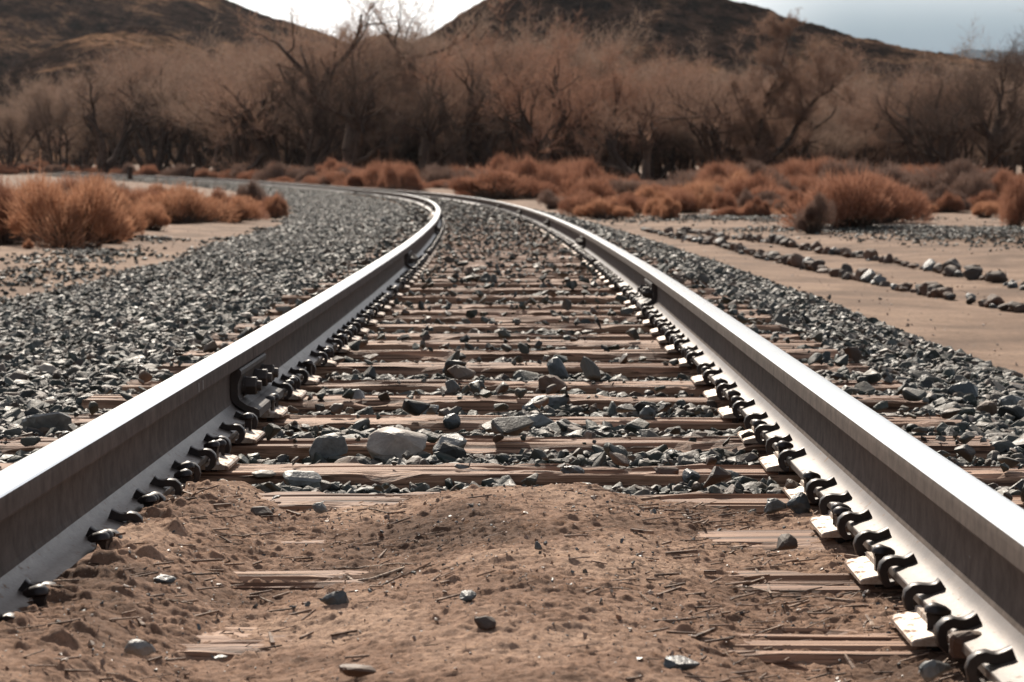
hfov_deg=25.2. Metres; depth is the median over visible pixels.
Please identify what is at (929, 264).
row rock
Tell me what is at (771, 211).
desert bush
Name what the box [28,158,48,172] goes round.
desert bush
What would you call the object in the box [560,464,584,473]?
rock
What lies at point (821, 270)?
row rock
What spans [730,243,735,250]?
row rock
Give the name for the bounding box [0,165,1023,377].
ground
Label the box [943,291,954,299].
row rock
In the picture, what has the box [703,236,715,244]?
row rock
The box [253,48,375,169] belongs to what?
bare tree
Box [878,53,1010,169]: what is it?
bare tree
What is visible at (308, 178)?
desert bush
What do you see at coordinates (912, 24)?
sky
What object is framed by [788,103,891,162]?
bare tree
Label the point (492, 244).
railroad tie
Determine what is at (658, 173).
bare tree
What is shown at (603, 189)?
desert bush
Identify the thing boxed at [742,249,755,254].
row rock
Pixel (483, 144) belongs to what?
bare tree
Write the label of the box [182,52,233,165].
bare tree
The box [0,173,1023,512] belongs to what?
ballast gravel
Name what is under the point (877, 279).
row rock
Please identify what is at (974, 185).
desert bush
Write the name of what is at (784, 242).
row rock
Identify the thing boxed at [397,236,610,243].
railroad tie
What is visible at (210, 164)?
bare tree
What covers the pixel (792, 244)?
row rock
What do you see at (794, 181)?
desert bush
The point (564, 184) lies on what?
desert bush
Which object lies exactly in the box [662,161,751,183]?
desert bush
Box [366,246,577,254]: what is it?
railroad tie
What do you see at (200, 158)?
bare tree
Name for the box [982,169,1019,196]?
desert bush
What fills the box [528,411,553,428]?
rock
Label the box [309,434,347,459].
rock
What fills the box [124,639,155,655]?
rock
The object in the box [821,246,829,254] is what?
row rock
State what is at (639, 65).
bare tree
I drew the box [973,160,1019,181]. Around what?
desert bush
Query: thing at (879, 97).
bare tree
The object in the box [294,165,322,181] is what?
desert bush
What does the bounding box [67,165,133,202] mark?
desert bush
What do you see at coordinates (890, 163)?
desert bush
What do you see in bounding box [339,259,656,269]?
railroad tie
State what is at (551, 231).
railroad tie
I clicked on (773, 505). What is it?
rock
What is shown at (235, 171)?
desert bush
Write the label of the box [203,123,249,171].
bare tree
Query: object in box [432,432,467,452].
rock
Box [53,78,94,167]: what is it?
bare tree
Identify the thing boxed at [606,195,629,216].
desert bush
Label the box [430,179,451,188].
desert bush
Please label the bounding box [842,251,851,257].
row rock
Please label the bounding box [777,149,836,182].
desert bush
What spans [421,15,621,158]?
bare tree
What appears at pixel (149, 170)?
desert bush
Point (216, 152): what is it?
bare tree
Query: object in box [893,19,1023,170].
bare tree
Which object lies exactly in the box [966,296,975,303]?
row rock
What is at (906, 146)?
bare tree
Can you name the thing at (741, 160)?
bare tree
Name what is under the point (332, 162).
desert bush
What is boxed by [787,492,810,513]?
rock
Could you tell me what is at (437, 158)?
bare tree
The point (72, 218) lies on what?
desert bush
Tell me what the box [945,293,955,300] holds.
row rock
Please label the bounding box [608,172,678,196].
desert bush
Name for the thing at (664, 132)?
bare tree
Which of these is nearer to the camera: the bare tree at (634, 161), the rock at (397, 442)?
the rock at (397, 442)
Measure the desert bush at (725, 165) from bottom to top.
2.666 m
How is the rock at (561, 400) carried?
on the ballast gravel
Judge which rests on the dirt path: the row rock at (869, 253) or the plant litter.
the plant litter
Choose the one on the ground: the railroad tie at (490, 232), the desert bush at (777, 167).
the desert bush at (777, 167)
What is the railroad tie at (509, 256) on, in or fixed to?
on the ballast gravel
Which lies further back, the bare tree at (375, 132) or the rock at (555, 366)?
the bare tree at (375, 132)
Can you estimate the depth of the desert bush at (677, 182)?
94.41 m
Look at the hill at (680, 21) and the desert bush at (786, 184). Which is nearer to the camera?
the desert bush at (786, 184)
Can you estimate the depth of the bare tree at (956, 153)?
229.11 m
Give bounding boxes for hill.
[0,0,344,75]
[0,27,232,164]
[280,0,1023,165]
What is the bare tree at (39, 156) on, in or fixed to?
on the ground
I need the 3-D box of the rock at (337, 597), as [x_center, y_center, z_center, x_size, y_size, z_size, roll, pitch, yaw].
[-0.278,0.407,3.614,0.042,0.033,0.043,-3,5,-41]
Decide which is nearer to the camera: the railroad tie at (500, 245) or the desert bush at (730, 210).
the railroad tie at (500, 245)
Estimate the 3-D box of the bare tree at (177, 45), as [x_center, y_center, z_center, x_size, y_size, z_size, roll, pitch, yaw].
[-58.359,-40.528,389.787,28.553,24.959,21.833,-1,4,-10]
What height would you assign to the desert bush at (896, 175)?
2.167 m
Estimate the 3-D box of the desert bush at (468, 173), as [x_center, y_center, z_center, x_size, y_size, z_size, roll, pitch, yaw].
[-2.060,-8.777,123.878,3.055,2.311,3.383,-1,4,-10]
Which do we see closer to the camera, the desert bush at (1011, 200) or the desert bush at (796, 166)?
the desert bush at (1011, 200)
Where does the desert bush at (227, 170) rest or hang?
on the ground
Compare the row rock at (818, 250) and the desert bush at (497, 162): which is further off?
the desert bush at (497, 162)
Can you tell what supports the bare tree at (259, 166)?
on the ground
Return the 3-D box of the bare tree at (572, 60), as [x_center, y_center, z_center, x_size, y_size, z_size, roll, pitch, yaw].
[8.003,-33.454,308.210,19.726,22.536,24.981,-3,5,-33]
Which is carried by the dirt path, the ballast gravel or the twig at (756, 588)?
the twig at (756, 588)
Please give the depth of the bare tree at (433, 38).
311.87 m
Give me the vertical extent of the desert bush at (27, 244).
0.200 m
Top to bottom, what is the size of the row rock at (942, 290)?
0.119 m
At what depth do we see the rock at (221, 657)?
3.15 m
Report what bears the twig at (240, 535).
on the dirt path
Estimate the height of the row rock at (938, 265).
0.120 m
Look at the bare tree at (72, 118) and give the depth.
456.46 m
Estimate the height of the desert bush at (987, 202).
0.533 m
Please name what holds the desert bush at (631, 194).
on the ground
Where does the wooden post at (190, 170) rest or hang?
on the ground
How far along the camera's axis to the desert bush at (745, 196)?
66.02 m
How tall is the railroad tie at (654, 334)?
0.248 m
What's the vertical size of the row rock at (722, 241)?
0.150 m
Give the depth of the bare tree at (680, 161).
245.57 m
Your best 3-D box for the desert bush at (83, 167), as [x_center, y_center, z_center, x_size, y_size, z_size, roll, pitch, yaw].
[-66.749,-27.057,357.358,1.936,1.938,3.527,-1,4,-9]
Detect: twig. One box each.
[149,597,193,603]
[220,533,259,536]
[252,595,273,602]
[331,563,416,569]
[349,505,396,513]
[571,525,615,533]
[577,586,652,603]
[613,501,665,512]
[729,586,782,593]
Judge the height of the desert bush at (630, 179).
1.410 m
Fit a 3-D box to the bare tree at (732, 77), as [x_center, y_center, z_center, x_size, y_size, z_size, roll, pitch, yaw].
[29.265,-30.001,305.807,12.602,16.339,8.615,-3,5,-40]
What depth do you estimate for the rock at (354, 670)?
3.02 m
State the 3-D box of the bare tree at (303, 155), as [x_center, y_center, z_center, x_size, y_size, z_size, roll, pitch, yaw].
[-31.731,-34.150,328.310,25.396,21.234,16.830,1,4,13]
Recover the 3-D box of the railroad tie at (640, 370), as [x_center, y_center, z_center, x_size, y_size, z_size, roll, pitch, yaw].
[0.008,0.144,8.469,2.630,0.237,0.242,0,4,0]
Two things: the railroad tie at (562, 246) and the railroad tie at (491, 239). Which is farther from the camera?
the railroad tie at (491, 239)
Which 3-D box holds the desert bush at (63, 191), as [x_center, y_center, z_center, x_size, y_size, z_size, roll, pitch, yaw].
[-7.668,-2.227,37.161,2.616,1.276,1.436,-3,5,-38]
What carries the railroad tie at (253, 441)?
on the ballast gravel
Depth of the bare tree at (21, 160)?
461.75 m
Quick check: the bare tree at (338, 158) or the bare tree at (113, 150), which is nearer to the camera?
the bare tree at (338, 158)
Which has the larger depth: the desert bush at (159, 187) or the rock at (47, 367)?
the desert bush at (159, 187)
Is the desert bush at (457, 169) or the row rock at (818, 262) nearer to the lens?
the row rock at (818, 262)
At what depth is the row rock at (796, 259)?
27.34 m
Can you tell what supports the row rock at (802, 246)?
on the ground
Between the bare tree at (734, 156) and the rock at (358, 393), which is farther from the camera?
the bare tree at (734, 156)
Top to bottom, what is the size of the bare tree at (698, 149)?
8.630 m
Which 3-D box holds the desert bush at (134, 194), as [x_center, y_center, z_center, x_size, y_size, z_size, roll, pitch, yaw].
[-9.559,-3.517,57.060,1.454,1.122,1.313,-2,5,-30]
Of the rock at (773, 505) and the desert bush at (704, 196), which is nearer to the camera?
the rock at (773, 505)
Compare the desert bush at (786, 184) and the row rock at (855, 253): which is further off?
the desert bush at (786, 184)
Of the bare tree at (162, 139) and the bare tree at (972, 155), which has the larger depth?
the bare tree at (162, 139)
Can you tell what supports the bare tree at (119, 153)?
on the ground
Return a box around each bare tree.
[0,60,102,172]
[0,68,73,166]
[0,110,54,164]
[0,143,33,163]
[1,97,76,162]
[1,107,20,162]
[4,113,67,165]
[19,86,64,163]
[22,113,59,162]
[23,75,85,164]
[40,25,220,167]
[41,52,110,167]
[47,83,118,167]
[50,85,85,167]
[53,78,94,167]
[59,35,208,166]
[67,56,163,173]
[69,90,157,165]
[79,39,207,173]
[80,63,156,168]
[93,92,172,165]
[95,32,218,164]
[105,47,213,165]
[109,54,206,170]
[120,67,233,171]
[137,41,196,166]
[143,55,263,168]
[166,22,299,166]
[166,45,221,166]
[167,59,232,169]
[173,9,241,79]
[175,55,241,169]
[176,38,317,178]
[182,28,373,167]
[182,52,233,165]
[188,72,283,168]
[190,42,254,169]
[196,44,297,165]
[196,59,240,172]
[198,54,290,167]
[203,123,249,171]
[204,20,375,170]
[207,110,262,174]
[213,33,328,167]
[221,85,296,170]
[223,68,260,150]
[229,18,336,159]
[231,0,428,167]
[237,38,298,140]
[245,0,483,167]
[247,59,305,164]
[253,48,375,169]
[255,92,337,165]
[269,0,446,167]
[269,81,311,133]
[286,91,364,162]
[289,9,437,164]
[291,0,505,165]
[297,18,424,167]
[301,28,419,100]
[333,83,403,168]
[344,28,483,163]
[349,38,479,168]
[356,17,435,153]
[365,55,435,175]
[370,66,442,163]
[372,65,452,166]
[380,24,490,164]
[381,18,498,55]
[384,51,481,171]
[393,0,614,156]
[396,36,575,169]
[402,0,526,164]
[408,80,479,168]
[409,26,524,167]
[411,19,478,58]
[412,27,516,145]
[415,28,550,168]
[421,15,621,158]
[432,23,577,60]
[439,0,632,165]
[440,85,512,168]
[454,50,512,159]
[456,44,587,163]
[473,28,592,165]
[479,26,588,162]
[502,99,537,159]
[505,2,664,164]
[505,66,611,163]
[518,8,684,176]
[521,40,623,171]
[540,17,644,162]
[540,30,670,168]
[564,67,666,181]
[567,63,636,161]
[569,40,697,160]
[571,53,722,178]
[584,62,743,181]
[588,129,635,171]
[593,75,717,179]
[596,40,694,179]
[599,70,721,170]
[604,87,708,182]
[604,137,659,179]
[618,42,717,173]
[622,70,679,176]
[625,61,784,166]
[652,33,711,155]
[656,85,713,169]
[659,105,750,165]
[662,55,727,176]
[663,28,743,88]
[663,66,786,162]
[663,77,737,176]
[670,49,721,166]
[677,55,795,162]
[685,30,766,166]
[690,75,781,168]
[694,58,771,167]
[694,69,791,165]
[714,59,764,161]
[717,71,792,155]
[720,8,871,170]
[721,69,783,164]
[733,74,872,162]
[741,37,897,155]
[747,66,839,170]
[768,67,877,166]
[769,68,841,161]
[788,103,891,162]
[793,80,874,160]
[795,99,872,163]
[797,48,878,105]
[800,56,907,162]
[817,80,887,160]
[827,91,885,163]
[827,95,904,166]
[830,83,970,170]
[835,85,909,171]
[837,60,1007,166]
[847,70,913,100]
[856,53,931,160]
[861,66,963,167]
[868,122,937,167]
[875,58,1016,163]
[877,44,995,170]
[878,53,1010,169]
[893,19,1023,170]
[898,55,992,170]
[935,31,1023,168]
[944,37,1023,175]
[947,26,1023,173]
[953,85,1012,161]
[954,66,1023,168]
[966,30,1023,89]
[967,146,982,167]
[977,122,1022,168]
[987,41,1023,169]
[1007,90,1017,174]
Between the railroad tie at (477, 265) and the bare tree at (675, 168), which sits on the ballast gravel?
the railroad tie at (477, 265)
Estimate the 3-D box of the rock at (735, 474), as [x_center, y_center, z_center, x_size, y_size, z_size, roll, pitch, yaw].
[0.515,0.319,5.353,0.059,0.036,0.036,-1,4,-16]
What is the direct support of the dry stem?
on the dirt path
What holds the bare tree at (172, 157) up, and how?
on the ground
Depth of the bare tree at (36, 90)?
349.21 m
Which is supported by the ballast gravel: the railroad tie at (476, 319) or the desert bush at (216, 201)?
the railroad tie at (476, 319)
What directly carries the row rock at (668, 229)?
on the ground
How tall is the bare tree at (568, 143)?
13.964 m
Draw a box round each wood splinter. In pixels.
[755,569,771,593]
[865,614,884,628]
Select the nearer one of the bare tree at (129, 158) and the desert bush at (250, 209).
the desert bush at (250, 209)
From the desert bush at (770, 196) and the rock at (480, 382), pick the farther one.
the desert bush at (770, 196)
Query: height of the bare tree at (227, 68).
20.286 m
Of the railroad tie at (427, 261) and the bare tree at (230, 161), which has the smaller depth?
the railroad tie at (427, 261)
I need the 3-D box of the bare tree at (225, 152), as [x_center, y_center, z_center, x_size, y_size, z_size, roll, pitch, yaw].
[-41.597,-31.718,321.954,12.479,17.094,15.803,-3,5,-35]
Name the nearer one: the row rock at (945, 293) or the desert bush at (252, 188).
the row rock at (945, 293)
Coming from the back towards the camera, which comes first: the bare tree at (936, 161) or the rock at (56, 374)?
the bare tree at (936, 161)
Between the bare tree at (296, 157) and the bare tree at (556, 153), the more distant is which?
the bare tree at (296, 157)
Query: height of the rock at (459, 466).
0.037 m
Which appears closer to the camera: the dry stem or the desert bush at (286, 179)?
the dry stem
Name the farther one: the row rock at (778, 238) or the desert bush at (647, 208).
the desert bush at (647, 208)
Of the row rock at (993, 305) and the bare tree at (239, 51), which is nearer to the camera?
the row rock at (993, 305)
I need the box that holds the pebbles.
[0,217,1022,681]
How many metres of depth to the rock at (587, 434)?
6.11 m
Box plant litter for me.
[17,483,984,681]
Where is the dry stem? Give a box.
[677,546,771,551]
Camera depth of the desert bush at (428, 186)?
158.75 m
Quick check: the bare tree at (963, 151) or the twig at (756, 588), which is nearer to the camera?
the twig at (756, 588)
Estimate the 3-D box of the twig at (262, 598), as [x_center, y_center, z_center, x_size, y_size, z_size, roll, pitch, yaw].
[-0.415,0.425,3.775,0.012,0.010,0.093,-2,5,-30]
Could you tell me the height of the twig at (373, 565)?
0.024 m
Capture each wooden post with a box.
[127,166,132,179]
[185,165,195,176]
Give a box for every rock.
[21,412,71,431]
[38,363,59,372]
[52,370,72,379]
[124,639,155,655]
[154,574,175,584]
[209,652,227,659]
[250,506,272,515]
[252,470,275,476]
[283,470,321,486]
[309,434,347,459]
[312,501,326,513]
[318,590,348,604]
[339,664,375,678]
[353,389,364,398]
[366,426,427,458]
[411,396,438,413]
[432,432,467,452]
[442,360,466,378]
[443,413,460,429]
[445,379,459,394]
[454,457,476,470]
[459,590,475,601]
[469,380,485,389]
[474,616,495,628]
[522,392,569,410]
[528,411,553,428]
[535,541,541,549]
[538,375,567,393]
[547,357,568,378]
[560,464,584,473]
[583,430,592,437]
[639,406,656,419]
[653,466,678,473]
[663,655,699,669]
[664,227,673,232]
[677,232,686,238]
[682,469,699,483]
[695,229,701,234]
[697,237,703,243]
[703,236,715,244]
[716,239,727,247]
[727,470,740,476]
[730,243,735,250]
[733,243,742,251]
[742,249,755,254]
[756,234,762,242]
[762,251,769,257]
[764,498,785,513]
[767,251,780,260]
[768,234,775,243]
[768,533,797,551]
[775,235,785,244]
[779,237,791,246]
[780,255,790,264]
[786,256,791,265]
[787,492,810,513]
[788,241,796,247]
[790,253,804,267]
[799,243,810,249]
[802,257,814,269]
[810,241,821,249]
[810,259,824,271]
[814,247,823,253]
[816,267,827,273]
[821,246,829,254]
[822,351,830,362]
[828,247,837,254]
[828,268,840,276]
[834,248,840,254]
[839,263,852,277]
[839,269,847,276]
[840,247,851,256]
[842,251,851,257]
[844,271,852,279]
[851,250,863,257]
[855,268,867,281]
[860,269,878,281]
[863,249,877,260]
[873,275,886,285]
[878,256,883,262]
[879,280,889,286]
[883,253,893,263]
[885,281,897,289]
[897,283,912,290]
[915,284,921,294]
[918,660,950,680]
[919,282,937,295]
[920,259,935,270]
[927,283,943,291]
[931,289,943,297]
[932,263,941,271]
[933,267,941,272]
[937,287,952,295]
[942,258,960,270]
[942,265,961,275]
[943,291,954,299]
[944,266,957,276]
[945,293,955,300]
[947,382,977,399]
[948,630,981,658]
[954,270,963,276]
[960,290,975,298]
[963,265,979,268]
[963,267,982,279]
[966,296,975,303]
[978,299,985,306]
[984,294,1004,307]
[985,269,1007,282]
[989,303,996,308]
[997,303,1008,310]
[997,395,1023,406]
[1007,280,1019,287]
[1007,301,1023,311]
[1014,304,1023,312]
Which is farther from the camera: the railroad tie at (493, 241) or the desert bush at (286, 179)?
the desert bush at (286, 179)
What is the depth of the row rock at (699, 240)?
37.28 m
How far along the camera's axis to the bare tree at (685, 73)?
281.64 m
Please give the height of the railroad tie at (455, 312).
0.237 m
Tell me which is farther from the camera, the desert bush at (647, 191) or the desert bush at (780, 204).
the desert bush at (647, 191)
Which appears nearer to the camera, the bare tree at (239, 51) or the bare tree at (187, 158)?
the bare tree at (239, 51)
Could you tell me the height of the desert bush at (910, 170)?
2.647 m
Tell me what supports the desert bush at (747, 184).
on the ground
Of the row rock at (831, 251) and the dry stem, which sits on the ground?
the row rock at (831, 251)
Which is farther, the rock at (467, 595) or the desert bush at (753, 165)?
the desert bush at (753, 165)
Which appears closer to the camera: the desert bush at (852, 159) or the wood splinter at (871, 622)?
the wood splinter at (871, 622)
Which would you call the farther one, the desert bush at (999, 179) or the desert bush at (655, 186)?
the desert bush at (999, 179)
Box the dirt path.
[0,479,989,681]
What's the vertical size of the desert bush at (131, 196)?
1.253 m
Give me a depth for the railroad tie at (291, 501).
4.91 m
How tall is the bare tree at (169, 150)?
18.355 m
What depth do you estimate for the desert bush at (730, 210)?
60.34 m
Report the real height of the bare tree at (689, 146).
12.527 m
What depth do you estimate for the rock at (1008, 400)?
7.29 m
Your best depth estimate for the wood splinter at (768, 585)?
3.89 m
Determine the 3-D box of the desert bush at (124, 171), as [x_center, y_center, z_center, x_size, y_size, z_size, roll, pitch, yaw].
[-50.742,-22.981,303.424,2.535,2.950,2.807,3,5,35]
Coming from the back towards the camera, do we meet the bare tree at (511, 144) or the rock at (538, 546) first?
the bare tree at (511, 144)
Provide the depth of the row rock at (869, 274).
23.13 m
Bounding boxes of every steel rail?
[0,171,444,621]
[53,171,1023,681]
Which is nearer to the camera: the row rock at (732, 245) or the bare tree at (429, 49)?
the row rock at (732, 245)
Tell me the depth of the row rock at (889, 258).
28.41 m
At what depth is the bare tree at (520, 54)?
234.41 m
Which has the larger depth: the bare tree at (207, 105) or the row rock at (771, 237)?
the bare tree at (207, 105)
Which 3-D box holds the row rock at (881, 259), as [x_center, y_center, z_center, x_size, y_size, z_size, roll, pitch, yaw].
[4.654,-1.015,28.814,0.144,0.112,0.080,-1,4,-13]
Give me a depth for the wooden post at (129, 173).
261.07 m
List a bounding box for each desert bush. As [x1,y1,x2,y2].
[0,164,22,173]
[0,167,18,174]
[0,172,58,244]
[1,148,142,248]
[5,168,111,240]
[16,164,42,170]
[20,167,37,172]
[22,239,33,248]
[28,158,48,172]
[37,163,66,173]
[42,164,81,173]
[52,164,113,192]
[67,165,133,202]
[79,162,89,170]
[80,166,95,172]
[85,176,151,234]
[87,226,133,243]
[98,176,131,191]
[108,169,137,174]
[112,164,123,169]
[115,180,163,211]
[121,161,138,174]
[124,185,143,203]
[132,176,245,223]
[133,163,159,175]
[135,181,167,197]
[135,199,170,230]
[158,162,200,176]
[183,208,221,221]
[194,168,219,178]
[195,174,227,178]
[203,194,222,220]
[207,185,235,203]
[210,194,260,221]
[220,166,248,178]
[228,198,271,219]
[230,165,249,179]
[234,178,267,201]
[236,168,257,179]
[236,198,263,219]
[240,194,263,206]
[251,158,308,180]
[261,189,284,217]
[263,195,288,218]
[265,175,294,182]
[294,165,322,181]
[301,171,326,183]
[307,174,332,185]
[311,164,362,185]
[314,156,351,173]
[315,163,362,175]
[315,166,359,185]
[327,167,372,186]
[343,165,399,186]
[349,180,387,187]
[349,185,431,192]
[363,151,405,171]
[374,157,425,190]
[414,182,433,189]
[417,161,455,186]
[425,178,448,187]
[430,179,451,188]
[441,170,467,188]
[445,166,565,199]
[446,163,482,172]
[447,156,543,191]
[450,164,461,177]
[453,166,496,197]
[465,149,515,176]
[505,147,565,198]
[536,188,570,209]
[541,154,584,195]
[551,155,621,180]
[554,172,619,200]
[555,171,635,196]
[556,187,617,216]
[565,155,610,190]
[571,197,633,219]
[602,187,652,212]
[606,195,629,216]
[607,176,663,182]
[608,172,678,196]
[608,190,648,216]
[622,181,666,201]
[623,173,650,182]
[633,179,680,196]
[642,194,670,216]
[650,195,681,219]
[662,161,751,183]
[664,179,719,212]
[665,187,699,212]
[668,175,699,189]
[685,175,720,207]
[691,157,750,180]
[695,156,749,179]
[696,173,729,187]
[704,182,722,209]
[709,186,739,210]
[709,205,753,215]
[718,156,741,171]
[718,168,747,187]
[721,165,784,206]
[722,171,752,194]
[729,157,789,183]
[735,189,795,211]
[738,186,753,207]
[739,201,783,214]
[742,191,770,216]
[749,182,793,197]
[764,158,805,176]
[771,189,806,212]
[772,175,803,191]
[773,154,896,229]
[773,198,795,213]
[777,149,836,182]
[784,170,821,192]
[789,187,836,233]
[801,152,849,176]
[801,172,901,192]
[813,145,876,183]
[836,171,936,223]
[845,156,867,169]
[859,164,925,188]
[873,157,935,194]
[890,181,933,214]
[892,164,929,189]
[902,153,1014,196]
[912,162,954,176]
[914,195,940,217]
[919,182,971,211]
[934,189,964,212]
[947,164,997,198]
[966,189,999,208]
[968,200,999,217]
[971,199,1005,210]
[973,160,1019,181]
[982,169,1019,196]
[997,171,1023,226]
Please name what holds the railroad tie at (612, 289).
on the ballast gravel
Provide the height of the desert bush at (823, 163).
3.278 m
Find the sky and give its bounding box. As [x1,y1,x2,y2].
[229,0,1023,52]
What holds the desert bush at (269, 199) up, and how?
on the ground
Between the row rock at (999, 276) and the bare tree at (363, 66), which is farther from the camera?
the bare tree at (363, 66)
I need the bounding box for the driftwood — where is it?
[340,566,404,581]
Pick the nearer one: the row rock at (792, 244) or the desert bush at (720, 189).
the row rock at (792, 244)
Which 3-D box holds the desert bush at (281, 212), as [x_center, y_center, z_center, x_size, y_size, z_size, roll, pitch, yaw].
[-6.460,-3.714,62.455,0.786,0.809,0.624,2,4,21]
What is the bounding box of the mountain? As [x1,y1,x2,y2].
[946,49,1023,61]
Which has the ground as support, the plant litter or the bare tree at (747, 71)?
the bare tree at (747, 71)
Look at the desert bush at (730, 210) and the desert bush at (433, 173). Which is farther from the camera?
the desert bush at (433, 173)
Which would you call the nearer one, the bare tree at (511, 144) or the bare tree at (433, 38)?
the bare tree at (511, 144)
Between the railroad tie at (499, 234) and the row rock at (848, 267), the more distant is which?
the railroad tie at (499, 234)
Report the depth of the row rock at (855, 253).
30.57 m
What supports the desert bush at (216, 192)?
on the ground
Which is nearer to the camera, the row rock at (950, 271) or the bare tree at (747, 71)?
the row rock at (950, 271)
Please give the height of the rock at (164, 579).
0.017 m
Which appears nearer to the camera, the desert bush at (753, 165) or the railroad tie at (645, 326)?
the railroad tie at (645, 326)
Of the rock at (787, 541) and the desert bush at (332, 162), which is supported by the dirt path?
the rock at (787, 541)
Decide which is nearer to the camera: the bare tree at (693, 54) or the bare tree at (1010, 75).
the bare tree at (1010, 75)
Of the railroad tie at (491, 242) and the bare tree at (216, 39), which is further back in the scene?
the bare tree at (216, 39)
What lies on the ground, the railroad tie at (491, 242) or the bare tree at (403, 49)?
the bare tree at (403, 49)
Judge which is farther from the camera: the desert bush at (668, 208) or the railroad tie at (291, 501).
the desert bush at (668, 208)
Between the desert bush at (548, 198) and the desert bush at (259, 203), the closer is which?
the desert bush at (259, 203)
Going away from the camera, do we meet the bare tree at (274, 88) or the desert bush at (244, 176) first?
the desert bush at (244, 176)
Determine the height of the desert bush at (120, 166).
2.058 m
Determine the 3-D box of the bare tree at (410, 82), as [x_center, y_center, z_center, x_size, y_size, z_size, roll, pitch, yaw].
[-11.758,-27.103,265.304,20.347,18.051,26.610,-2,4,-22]
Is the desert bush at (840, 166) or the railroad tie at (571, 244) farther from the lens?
the desert bush at (840, 166)
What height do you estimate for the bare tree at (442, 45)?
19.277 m
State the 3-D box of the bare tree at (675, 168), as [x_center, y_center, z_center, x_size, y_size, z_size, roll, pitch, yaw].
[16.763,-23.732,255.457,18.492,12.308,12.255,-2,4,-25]
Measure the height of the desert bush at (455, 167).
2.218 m
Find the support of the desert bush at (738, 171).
on the ground
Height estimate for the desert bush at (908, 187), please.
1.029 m
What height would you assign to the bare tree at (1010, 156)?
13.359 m
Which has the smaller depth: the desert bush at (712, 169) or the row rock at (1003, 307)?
the row rock at (1003, 307)
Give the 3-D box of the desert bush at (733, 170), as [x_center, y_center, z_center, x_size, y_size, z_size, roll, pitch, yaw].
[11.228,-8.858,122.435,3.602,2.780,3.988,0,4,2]
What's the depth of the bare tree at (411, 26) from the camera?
263.39 m
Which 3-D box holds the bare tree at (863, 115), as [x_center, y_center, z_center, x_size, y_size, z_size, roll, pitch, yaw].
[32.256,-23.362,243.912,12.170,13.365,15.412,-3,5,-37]
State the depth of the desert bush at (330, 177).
172.83 m
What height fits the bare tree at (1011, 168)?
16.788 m
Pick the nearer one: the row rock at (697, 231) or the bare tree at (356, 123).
the row rock at (697, 231)
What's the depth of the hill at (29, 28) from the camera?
1105.32 m
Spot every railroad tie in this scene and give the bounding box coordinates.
[0,413,994,463]
[0,439,1023,491]
[23,584,950,670]
[69,389,960,436]
[81,377,926,414]
[87,529,902,594]
[122,360,902,396]
[137,493,865,551]
[157,347,870,381]
[169,461,1023,514]
[182,333,840,362]
[210,318,799,340]
[215,325,820,349]
[234,310,784,334]
[250,303,771,324]
[264,298,762,315]
[272,291,747,309]
[281,285,727,304]
[300,278,716,295]
[318,273,708,287]
[320,270,696,282]
[330,266,682,279]
[332,264,668,276]
[338,260,681,273]
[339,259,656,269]
[346,257,655,268]
[353,253,657,262]
[358,250,656,260]
[365,247,647,256]
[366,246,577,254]
[368,249,647,258]
[369,244,639,253]
[372,242,633,250]
[373,241,631,250]
[375,240,621,247]
[391,235,609,241]
[393,237,621,244]
[397,233,603,239]
[397,234,558,241]
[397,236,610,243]
[405,229,547,235]
[406,230,552,237]
[422,255,656,264]
[435,239,565,245]
[441,227,546,233]
[441,230,549,235]
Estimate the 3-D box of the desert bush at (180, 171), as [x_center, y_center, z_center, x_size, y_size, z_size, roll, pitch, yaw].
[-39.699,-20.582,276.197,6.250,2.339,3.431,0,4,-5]
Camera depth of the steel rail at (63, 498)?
5.04 m
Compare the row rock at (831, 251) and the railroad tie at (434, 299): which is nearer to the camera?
the railroad tie at (434, 299)
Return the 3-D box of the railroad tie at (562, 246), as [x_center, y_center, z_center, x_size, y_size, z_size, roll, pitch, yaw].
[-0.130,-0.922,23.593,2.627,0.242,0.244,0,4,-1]
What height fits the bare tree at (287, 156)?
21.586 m
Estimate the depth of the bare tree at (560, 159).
282.26 m
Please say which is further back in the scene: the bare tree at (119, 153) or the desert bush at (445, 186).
the bare tree at (119, 153)
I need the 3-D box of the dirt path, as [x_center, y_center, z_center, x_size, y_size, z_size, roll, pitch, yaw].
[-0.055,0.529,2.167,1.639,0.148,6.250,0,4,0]
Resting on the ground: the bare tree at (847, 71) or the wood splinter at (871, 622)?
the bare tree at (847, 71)
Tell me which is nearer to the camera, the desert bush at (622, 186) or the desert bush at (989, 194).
the desert bush at (989, 194)
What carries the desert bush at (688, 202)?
on the ground
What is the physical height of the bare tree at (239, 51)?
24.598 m
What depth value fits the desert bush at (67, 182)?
65.65 m
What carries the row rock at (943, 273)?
on the ground
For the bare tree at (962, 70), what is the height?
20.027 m
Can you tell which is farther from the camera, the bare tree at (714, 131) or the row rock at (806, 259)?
the bare tree at (714, 131)
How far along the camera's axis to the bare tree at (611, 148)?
203.88 m
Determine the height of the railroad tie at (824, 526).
0.254 m
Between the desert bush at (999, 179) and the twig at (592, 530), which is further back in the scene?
the desert bush at (999, 179)
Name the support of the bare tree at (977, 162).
on the ground
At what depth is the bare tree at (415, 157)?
253.32 m
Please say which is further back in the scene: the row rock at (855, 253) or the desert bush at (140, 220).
the desert bush at (140, 220)
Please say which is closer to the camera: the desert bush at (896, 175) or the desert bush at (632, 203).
the desert bush at (632, 203)
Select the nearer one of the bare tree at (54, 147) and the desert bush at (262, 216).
the desert bush at (262, 216)
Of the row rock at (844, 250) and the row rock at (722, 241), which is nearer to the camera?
the row rock at (844, 250)
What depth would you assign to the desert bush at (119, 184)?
57.74 m
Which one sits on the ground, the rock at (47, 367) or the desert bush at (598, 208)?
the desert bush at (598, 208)

